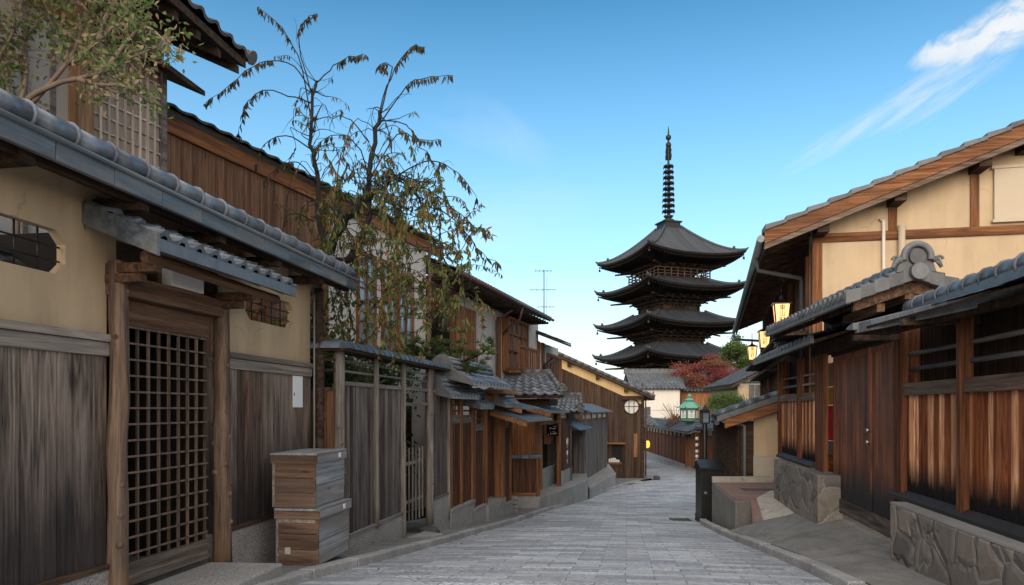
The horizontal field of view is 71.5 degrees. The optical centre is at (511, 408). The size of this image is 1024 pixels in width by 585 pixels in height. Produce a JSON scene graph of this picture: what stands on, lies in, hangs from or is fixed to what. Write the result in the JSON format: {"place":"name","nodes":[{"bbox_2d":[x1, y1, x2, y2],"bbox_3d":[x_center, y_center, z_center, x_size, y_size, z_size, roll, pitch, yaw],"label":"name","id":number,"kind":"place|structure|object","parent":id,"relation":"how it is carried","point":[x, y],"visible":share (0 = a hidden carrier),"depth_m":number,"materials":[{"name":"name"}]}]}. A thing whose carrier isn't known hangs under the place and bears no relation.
{"place":"outdoors","nodes":[
{"label":"outdoors","id":0,"kind":"place"},
{"bbox_2d":[262,478,648,573],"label":"pavement","id":1,"kind":"structure","parent":0,"point":[413,526],"depth_m":11.23,"materials":[{"name":"grey stone"}]},
{"bbox_2d":[0,248,30,267],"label":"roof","id":2,"kind":"structure","parent":1,"relation":"on","point":[6,256],"depth_m":5.34,"materials":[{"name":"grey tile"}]},
{"bbox_2d":[0,233,210,584],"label":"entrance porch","id":3,"kind":"object","parent":1,"relation":"on","point":[27,246],"visible":0.15,"depth_m":6.92,"materials":[{"name":"wood"}]},
{"bbox_2d":[0,0,202,233],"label":"leaved tree","id":4,"kind":"object","parent":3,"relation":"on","point":[111,28],"visible":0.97,"depth_m":5.84,"materials":[{"name":"green plant"}]},
{"bbox_2d":[0,88,358,584],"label":"garden wall","id":5,"kind":"structure","parent":1,"relation":"on","point":[55,337],"depth_m":5.12,"materials":[{"name":"paint"}]},
{"bbox_2d":[82,200,296,584],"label":"entrance gate","id":6,"kind":"structure","parent":5,"relation":"attached to","point":[180,288],"depth_m":5.93,"materials":[{"name":"brown wood"}]},
{"bbox_2d":[127,326,207,559],"bbox_3d":[-2.971,0.282,6.087,0.035,1.885,1.222,0,0,9],"label":"lattice door","id":7,"kind":"structure","parent":6,"relation":"in","point":[137,344],"depth_m":6.14,"materials":[{"name":"brown wood"}]},
{"bbox_2d":[293,376,302,406],"bbox_3d":[-2.549,-0.203,8.462,0.006,0.372,0.257,0,0,9],"label":"paper notice","id":8,"kind":"object","parent":5,"relation":"attached to","point":[297,391],"visible":1,"depth_m":8.46,"materials":[{"name":"white paper"}]},
{"bbox_2d":[203,7,502,371],"bbox_3d":[-1.805,-2.666,9.600,4.549,6.673,2.572,0,0,36],"label":"cherry tree","id":9,"kind":"object","parent":5,"relation":"on","point":[370,191],"visible":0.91,"depth_m":9.64,"materials":[{"name":"green plant"}]},
{"bbox_2d":[149,562,281,584],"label":"doorstep","id":10,"kind":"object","parent":1,"relation":"on","point":[220,573],"depth_m":6.15,"materials":[{"name":"stone"}]},
{"bbox_2d":[245,299,286,327],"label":"window","id":11,"kind":"structure","parent":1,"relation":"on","point":[254,309],"depth_m":8.88,"materials":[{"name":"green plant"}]},
{"bbox_2d":[274,498,351,564],"bbox_3d":[-2.147,1.320,7.757,0.505,0.580,0.908,0,0,8],"label":"wooden crate","id":12,"kind":"object","parent":1,"relation":"on","point":[298,542],"visible":0.83,"depth_m":7.34,"materials":[{"name":"brown wood"}]},
{"bbox_2d":[270,448,346,507],"bbox_3d":[-2.198,0.743,7.774,0.510,0.565,0.888,0,0,7],"label":"wooden crate","id":13,"kind":"object","parent":12,"relation":"on","point":[299,476],"visible":1,"depth_m":7.37,"materials":[{"name":"brown wood"}]},
{"bbox_2d":[310,285,361,386],"bbox_3d":[-2.761,0.120,10.183,1.504,3.773,1.400,0,0,-23],"label":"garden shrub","id":14,"kind":"object","parent":1,"relation":"on","point":[329,375],"visible":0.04,"depth_m":10.05,"materials":[{"name":"green plant"}]},
{"bbox_2d":[324,314,394,384],"bbox_3d":[-2.567,0.247,11.625,1.360,3.514,1.610,0,0,0],"label":"garden shrub","id":15,"kind":"object","parent":1,"relation":"on","point":[363,378],"visible":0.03,"depth_m":11.30,"materials":[{"name":"green plant"}]},
{"bbox_2d":[310,339,458,547],"bbox_3d":[-1.845,0.965,11.544,0.602,3.671,5.652,0,0,10],"label":"board fence","id":16,"kind":"object","parent":1,"relation":"on","point":[365,425],"visible":0.83,"depth_m":10.41,"materials":[{"name":"wood"}]},
{"bbox_2d":[406,446,422,522],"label":"picket gate","id":17,"kind":"structure","parent":16,"relation":"attached to","point":[419,497],"depth_m":12.35,"materials":[{"name":"brown wood"}]},
{"bbox_2d":[349,324,424,480],"bbox_3d":[-2.293,0.256,12.796,1.432,3.496,1.469,0,0,0],"label":"garden shrub","id":18,"kind":"object","parent":1,"relation":"on","point":[388,381],"visible":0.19,"depth_m":12.73,"materials":[{"name":"green plant"}]},
{"bbox_2d":[406,399,412,510],"bbox_3d":[-2.260,0.900,12.799,0.060,2.200,2.875,0,0,10],"label":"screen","id":19,"kind":"object","parent":1,"relation":"on","point":[409,434],"visible":0.09,"depth_m":14.05,"materials":[{"name":"wood"}]},
{"bbox_2d":[406,531,443,537],"bbox_3d":[-1.441,2.330,11.825,0.418,0.535,1.140,0,0,10],"label":"entrance stone","id":20,"kind":"object","parent":1,"relation":"on","point":[425,534],"visible":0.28,"depth_m":11.90,"materials":[{"name":"stone"}]},
{"bbox_2d":[418,525,439,532],"bbox_3d":[-1.462,2.157,12.498,0.397,0.206,0.352,0,0,0],"label":"boulder","id":21,"kind":"object","parent":1,"relation":"on","point":[430,528],"visible":0.55,"depth_m":12.41,"materials":[{"name":"grey stone"}]},
{"bbox_2d":[396,328,498,426],"bbox_3d":[-1.240,0.272,14.779,2.198,3.866,1.669,0,0,9],"label":"garden pine","id":22,"kind":"object","parent":1,"relation":"on","point":[414,349],"visible":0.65,"depth_m":14.48,"materials":[{"name":"green plant"}]},
{"bbox_2d":[422,372,479,527],"bbox_3d":[-1.096,1.254,14.457,0.603,3.872,2.551,0,0,13],"label":"slat fence","id":23,"kind":"object","parent":1,"relation":"on","point":[462,506],"visible":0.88,"depth_m":14.76,"materials":[{"name":"wood"}]},
{"bbox_2d":[454,388,494,523],"bbox_3d":[-0.763,1.459,15.842,0.603,3.882,1.545,0,0,13],"label":"slat fence","id":24,"kind":"object","parent":1,"relation":"on","point":[483,403],"visible":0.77,"depth_m":16.17,"materials":[{"name":"wood"}]},
{"bbox_2d":[406,258,554,520],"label":"plastered house","id":25,"kind":"structure","parent":1,"relation":"on","point":[512,327],"depth_m":21.15,"materials":[{"name":"white paint"}]},
{"bbox_2d":[502,315,528,371],"bbox_3d":[0.108,-2.065,23.698,0.270,1.770,2.458,0,0,17],"label":"bay window","id":26,"kind":"structure","parent":25,"relation":"in","point":[518,333],"depth_m":23.09,"materials":[{"name":"brown wood"}]},
{"bbox_2d":[487,387,520,515],"bbox_3d":[-0.196,1.564,18.208,0.603,4.172,1.992,0,0,13],"label":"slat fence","id":27,"kind":"object","parent":1,"relation":"on","point":[506,401],"visible":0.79,"depth_m":18.76,"materials":[{"name":"wood"}]},
{"bbox_2d":[512,496,517,510],"bbox_3d":[0.005,2.805,20.404,0.309,0.590,0.249,0,0,0],"label":"stone stack","id":28,"kind":"object","parent":1,"relation":"on","point":[515,502],"visible":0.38,"depth_m":20.29,"materials":[{"name":"stone"}]},
{"bbox_2d":[512,455,541,507],"bbox_3d":[0.405,2.447,21.864,0.990,2.105,0.871,0,0,0],"label":"wooden enclosure","id":29,"kind":"object","parent":1,"relation":"on","point":[527,498],"visible":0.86,"depth_m":21.50,"materials":[{"name":"brown wood"}]},
{"bbox_2d":[536,330,570,398],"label":"narrow house","id":30,"kind":"structure","parent":1,"relation":"on","point":[549,358],"depth_m":28.09,"materials":[{"name":"white paint"}]},
{"bbox_2d":[530,270,554,319],"bbox_3d":[1.255,-4.627,29.000,1.016,2.053,0.500,0,0,0],"label":"tv aerial","id":31,"kind":"object","parent":30,"relation":"attached to","point":[543,290],"visible":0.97,"depth_m":29.00,"materials":[{"name":"grey metal"}]},
{"bbox_2d":[546,353,561,383],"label":"wall","id":32,"kind":"structure","parent":30,"relation":"in","point":[555,366],"depth_m":29.37,"materials":[{"name":"brown wood"}]},
{"bbox_2d":[297,459,831,584],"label":"road","id":33,"kind":"structure","parent":0,"point":[631,534],"depth_m":9.21,"materials":[{"name":"stone"}]},
{"bbox_2d":[255,480,640,584],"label":"kerb","id":34,"kind":"structure","parent":33,"relation":"on","point":[302,575],"depth_m":8.67,"materials":[{"name":"stone"}]},
{"bbox_2d":[646,430,649,447],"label":"yellow lantern","id":35,"kind":"object","parent":33,"relation":"on","point":[647,443],"visible":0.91,"depth_m":50.30,"materials":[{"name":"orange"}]},
{"bbox_2d":[644,458,695,471],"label":"kerb","id":36,"kind":"structure","parent":33,"relation":"on","point":[671,464],"depth_m":55.85,"materials":[{"name":"stone"}]},
{"bbox_2d":[699,405,709,458],"bbox_3d":[5.556,1.550,20.500,0.240,3.300,0.240,0,0,0],"label":"street lamp","id":37,"kind":"object","parent":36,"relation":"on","point":[704,411],"visible":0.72,"depth_m":20.43,"materials":[{"name":"black metal"}]},
{"bbox_2d":[669,518,691,520],"bbox_3d":[4.273,2.815,18.000,0.480,0.034,0.520,0,0,0],"label":"drain grating","id":38,"kind":"object","parent":33,"relation":"on","point":[680,519],"visible":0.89,"depth_m":17.99,"materials":[{"name":"black metal"}]},
{"bbox_2d":[694,459,727,521],"bbox_3d":[4.915,2.036,17.623,0.670,1.528,0.647,0,0,0],"label":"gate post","id":39,"kind":"object","parent":33,"relation":"on","point":[707,470],"visible":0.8,"depth_m":17.35,"materials":[{"name":"black metal"}]},
{"bbox_2d":[699,518,867,584],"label":"kerb","id":40,"kind":"structure","parent":33,"relation":"on","point":[828,573],"depth_m":8.07,"materials":[{"name":"stone"}]},
{"bbox_2d":[164,0,1023,379],"label":"sky","id":41,"kind":"structure","parent":0,"point":[557,115],"materials":[{"name":"blue"}]},
{"bbox_2d":[624,368,685,418],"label":"white storehouse","id":42,"kind":"structure","parent":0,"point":[658,382],"depth_m":72.00,"materials":[{"name":"beige paint"}]},
{"bbox_2d":[644,477,869,584],"bbox_3d":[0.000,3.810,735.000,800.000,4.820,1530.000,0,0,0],"label":"ground","id":43,"kind":"structure","parent":0,"point":[771,544],"depth_m":12.81,"materials":[{"name":"grey concrete"}]},
{"bbox_2d":[0,0,256,234],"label":"house","id":44,"kind":"structure","parent":43,"relation":"on","point":[123,125],"depth_m":7.34,"materials":[{"name":"white paint"}]},
{"bbox_2d":[167,102,445,530],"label":"boarded house","id":45,"kind":"structure","parent":43,"relation":"on","point":[211,159],"depth_m":11.10,"materials":[{"name":"brown wood"}]},
{"bbox_2d":[356,251,376,358],"bbox_3d":[-2.767,-1.950,13.532,0.060,2.020,0.658,0,0,20],"label":"window","id":46,"kind":"structure","parent":45,"relation":"in","point":[363,293],"depth_m":13.48,"materials":[{"name":"grey glass"}]},
{"bbox_2d":[381,259,396,351],"bbox_3d":[-2.473,-1.950,14.337,0.060,2.020,0.556,0,0,20],"label":"window","id":47,"kind":"structure","parent":45,"relation":"in","point":[394,317],"depth_m":14.32,"materials":[{"name":"grey glass"}]},
{"bbox_2d":[397,276,413,353],"bbox_3d":[-2.238,-1.850,14.982,0.060,1.820,0.660,0,0,20],"label":"window","id":48,"kind":"structure","parent":45,"relation":"in","point":[409,326],"depth_m":14.96,"materials":[{"name":"grey glass"}]},
{"bbox_2d":[433,354,517,520],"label":"panelled gate","id":49,"kind":"structure","parent":43,"relation":"on","point":[495,466],"depth_m":17.24,"materials":[{"name":"wood"}]},
{"bbox_2d":[488,409,493,496],"bbox_3d":[-0.639,1.000,17.454,0.034,2.400,1.357,0,0,13],"label":"wooden post","id":50,"kind":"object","parent":49,"relation":"in","point":[490,418],"depth_m":17.82,"materials":[{"name":"brown wood"}]},
{"bbox_2d":[540,473,587,507],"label":"concrete platform","id":51,"kind":"structure","parent":43,"relation":"on","point":[574,490],"depth_m":24.57,"materials":[{"name":"grey concrete"}]},
{"bbox_2d":[490,369,587,492],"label":"cafe building","id":52,"kind":"structure","parent":51,"relation":"on","point":[531,419],"depth_m":22.57,"materials":[{"name":"orange wood"}]},
{"bbox_2d":[547,418,557,435],"bbox_3d":[1.368,0.620,24.007,0.400,0.608,0.047,0,0,0],"label":"hanging sign","id":53,"kind":"object","parent":52,"relation":"hanging from","point":[552,430],"visible":0.95,"depth_m":24.00,"materials":[{"name":"black wood"}]},
{"bbox_2d":[547,418,592,480],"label":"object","id":54,"kind":"structure","parent":51,"relation":"on","point":[578,428],"depth_m":29.46,"materials":[{"name":"wood"}]},
{"bbox_2d":[572,431,573,473],"bbox_3d":[2.175,1.775,28.306,0.050,2.350,2.931,0,0,15],"label":"door","id":55,"kind":"structure","parent":54,"relation":"in","point":[572,431],"depth_m":29.46,"materials":[{"name":"wood"}]},
{"bbox_2d":[588,464,615,498],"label":"concrete platform","id":56,"kind":"structure","parent":43,"relation":"on","point":[600,483],"depth_m":30.64,"materials":[{"name":"grey concrete"}]},
{"bbox_2d":[583,403,612,480],"bbox_3d":[3.723,1.470,33.071,1.100,3.460,7.502,0,0,15],"label":"weathered board fence","id":57,"kind":"object","parent":56,"relation":"on","point":[596,450],"visible":0.93,"depth_m":32.74,"materials":[{"name":"grey wood"}]},
{"bbox_2d":[558,351,654,479],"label":"gabled house","id":58,"kind":"structure","parent":43,"relation":"on","point":[622,400],"depth_m":40.02,"materials":[{"name":"yellow paint"}]},
{"bbox_2d":[607,444,621,461],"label":"low window","id":59,"kind":"structure","parent":58,"relation":"in","point":[616,448],"depth_m":40.02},
{"bbox_2d":[623,400,639,414],"bbox_3d":[6.720,-0.120,40.000,0.910,0.910,0.080,0,0,0],"label":"round window","id":60,"kind":"structure","parent":58,"relation":"in","point":[631,407],"depth_m":40.00,"materials":[{"name":"paper"}]},
{"bbox_2d":[634,434,636,456],"bbox_3d":[6.940,2.060,39.975,0.200,1.320,0.050,0,0,0],"label":"name board","id":61,"kind":"object","parent":58,"relation":"attached to","point":[635,445],"visible":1,"depth_m":39.95,"materials":[{"name":"orange wood"}]},
{"bbox_2d":[644,407,658,425],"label":"dark shop","id":62,"kind":"structure","parent":43,"relation":"on","point":[650,421],"depth_m":52.85,"materials":[{"name":"tile"}]},
{"bbox_2d":[592,126,748,378],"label":"pagoda","id":63,"kind":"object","parent":43,"relation":"on","point":[666,262],"visible":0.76,"depth_m":100.80,"materials":[{"name":"wood"}]},
{"bbox_2d":[661,403,679,420],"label":"bare shrub","id":64,"kind":"object","parent":43,"relation":"on","point":[671,413],"visible":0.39,"depth_m":59.20,"materials":[{"name":"brown plant"}]},
{"bbox_2d":[644,417,699,468],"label":"lane wall","id":65,"kind":"structure","parent":43,"relation":"on","point":[667,444],"depth_m":59.49,"materials":[{"name":"paint"}]},
{"bbox_2d":[664,414,699,427],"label":"russet shrub","id":66,"kind":"object","parent":43,"relation":"on","point":[675,420],"visible":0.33,"depth_m":56.78,"materials":[{"name":"brown plant"}]},
{"bbox_2d":[675,420,699,469],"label":"lane gate","id":67,"kind":"structure","parent":43,"relation":"on","point":[690,446],"depth_m":49.93,"materials":[{"name":"orange wood"}]},
{"bbox_2d":[688,437,693,468],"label":"door","id":68,"kind":"structure","parent":67,"relation":"in","point":[690,439],"depth_m":49.93,"materials":[{"name":"orange wood"}]},
{"bbox_2d":[675,393,702,423],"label":"copper lantern","id":69,"kind":"object","parent":43,"relation":"on","point":[689,407],"visible":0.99,"depth_m":51.53,"materials":[{"name":"green metal"}]},
{"bbox_2d":[681,410,685,417],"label":"window","id":70,"kind":"structure","parent":69,"relation":"in","point":[683,413],"depth_m":51.69,"materials":[{"name":"white glass"}]},
{"bbox_2d":[688,409,694,417],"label":"window","id":71,"kind":"structure","parent":69,"relation":"in","point":[691,414],"depth_m":51.40,"materials":[{"name":"white glass"}]},
{"bbox_2d":[668,378,718,418],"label":"brown house","id":72,"kind":"structure","parent":43,"relation":"on","point":[698,397],"depth_m":73.00,"materials":[{"name":"orange wood"}]},
{"bbox_2d":[694,415,713,458],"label":"lane wall","id":73,"kind":"structure","parent":43,"relation":"on","point":[709,440],"depth_m":45.79,"materials":[{"name":"paint"}]},
{"bbox_2d":[695,431,699,457],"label":"lantern string","id":74,"kind":"object","parent":73,"relation":"attached to","point":[696,445],"visible":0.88,"depth_m":47.83,"materials":[{"name":"white paper"}]},
{"bbox_2d":[668,353,740,390],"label":"maple tree","id":75,"kind":"object","parent":43,"relation":"on","point":[713,364],"visible":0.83,"depth_m":73.48,"materials":[{"name":"red plant"}]},
{"bbox_2d":[703,391,750,411],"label":"round shrub","id":76,"kind":"object","parent":43,"relation":"on","point":[723,401],"visible":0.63,"depth_m":43.60,"materials":[{"name":"green plant"}]},
{"bbox_2d":[697,364,759,385],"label":"distant tiled house","id":77,"kind":"structure","parent":43,"relation":"on","point":[747,383],"depth_m":88.00,"materials":[{"name":"white paint"}]},
{"bbox_2d":[704,366,759,420],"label":"tiled corner house","id":78,"kind":"structure","parent":43,"relation":"on","point":[730,382],"depth_m":46.65,"materials":[{"name":"tile"}]},
{"bbox_2d":[716,332,752,385],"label":"pine tree","id":79,"kind":"object","parent":43,"relation":"on","point":[738,349],"visible":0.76,"depth_m":79.20,"materials":[{"name":"green plant"}]},
{"bbox_2d":[710,390,781,481],"bbox_3d":[6.758,1.359,21.048,1.754,3.682,8.438,0,0,14],"label":"lean to","id":80,"kind":"object","parent":43,"relation":"on","point":[743,445],"visible":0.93,"depth_m":17.30,"materials":[{"name":"paint"}]},
{"bbox_2d":[712,476,793,534],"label":"raised forecourt","id":81,"kind":"structure","parent":43,"relation":"on","point":[739,501],"depth_m":14.57,"materials":[{"name":"concrete"}]},
{"bbox_2d":[745,236,810,420],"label":"house front","id":82,"kind":"structure","parent":43,"relation":"on","point":[767,376],"depth_m":15.20,"materials":[{"name":"paint"}]},
{"bbox_2d":[746,342,757,360],"bbox_3d":[8.100,-2.094,24.000,0.354,0.925,0.354,0,0,14],"label":"hanging lantern","id":83,"kind":"object","parent":82,"relation":"hanging from","point":[751,351],"visible":0.99,"depth_m":23.88,"materials":[{"name":"yellow paper"}]},
{"bbox_2d":[757,314,770,348],"bbox_3d":[6.851,-2.097,19.300,0.354,0.925,0.354,0,0,14],"label":"hanging lantern","id":84,"kind":"object","parent":82,"relation":"hanging from","point":[764,341],"visible":0.73,"depth_m":19.19,"materials":[{"name":"beige paper"}]},
{"bbox_2d":[771,280,791,322],"bbox_3d":[5.306,-2.062,14.000,0.354,0.925,0.354,0,0,14],"label":"hanging lantern","id":85,"kind":"object","parent":82,"relation":"hanging from","point":[781,308],"visible":0.68,"depth_m":13.88,"materials":[{"name":"yellow paper"}]},
{"bbox_2d":[758,349,804,394],"bbox_3d":[6.970,-0.575,18.844,0.110,1.350,12.200,0,0,16],"label":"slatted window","id":86,"kind":"structure","parent":82,"relation":"in","point":[772,379],"depth_m":19.53,"materials":[{"name":"black wood"}]},
{"bbox_2d":[753,320,859,557],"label":"boarded wall","id":87,"kind":"structure","parent":43,"relation":"on","point":[804,488],"depth_m":12.19,"materials":[{"name":"wood"}]},
{"bbox_2d":[828,406,832,440],"bbox_3d":[5.034,0.225,11.231,0.021,0.550,0.640,0,0,10],"label":"cloth strip","id":88,"kind":"object","parent":87,"relation":"attached to","point":[830,422],"visible":0.29,"depth_m":11.21,"materials":[{"name":"red fabric"}]},
{"bbox_2d":[828,363,832,386],"bbox_3d":[5.034,-0.535,11.231,0.021,0.370,0.640,0,0,10],"label":"cloth strip","id":89,"kind":"object","parent":87,"relation":"attached to","point":[830,374],"visible":0.29,"depth_m":11.21,"materials":[{"name":"fabric"}]},
{"bbox_2d":[828,387,832,404],"bbox_3d":[5.034,-0.200,11.231,0.021,0.280,0.640,0,0,10],"label":"cloth strip","id":90,"kind":"object","parent":87,"relation":"attached to","point":[830,395],"visible":0.29,"depth_m":11.21,"materials":[{"name":"yellow fabric"}]},
{"bbox_2d":[828,441,832,454],"bbox_3d":[5.034,0.615,11.231,0.021,0.210,0.640,0,0,10],"label":"cloth strip","id":91,"kind":"object","parent":87,"relation":"attached to","point":[830,447],"visible":0.29,"depth_m":11.21,"materials":[{"name":"grey fabric"}]},
{"bbox_2d":[732,119,1023,440],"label":"ochre gable house","id":92,"kind":"structure","parent":43,"relation":"on","point":[960,208],"depth_m":11.58,"materials":[{"name":"paint"}]},
{"bbox_2d":[846,252,1023,584],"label":"boarded wall","id":93,"kind":"structure","parent":43,"relation":"on","point":[957,516],"depth_m":6.10,"materials":[{"name":"wood"}]},
{"bbox_2d":[828,454,832,471],"bbox_3d":[5.265,1.135,11.215,0.420,0.830,0.790,0,0,10],"label":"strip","id":94,"kind":"object","parent":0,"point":[830,462],"depth_m":11.32,"materials":[{"name":"brown wood"}]},
{"bbox_2d":[731,514,945,584],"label":"sidewalk","id":95,"kind":"structure","parent":0,"point":[853,547],"depth_m":8.61,"materials":[{"name":"concrete"}]},
{"bbox_2d":[765,240,958,537],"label":"double gate","id":96,"kind":"structure","parent":95,"relation":"on","point":[865,415],"depth_m":8.76,"materials":[{"name":"wood"}]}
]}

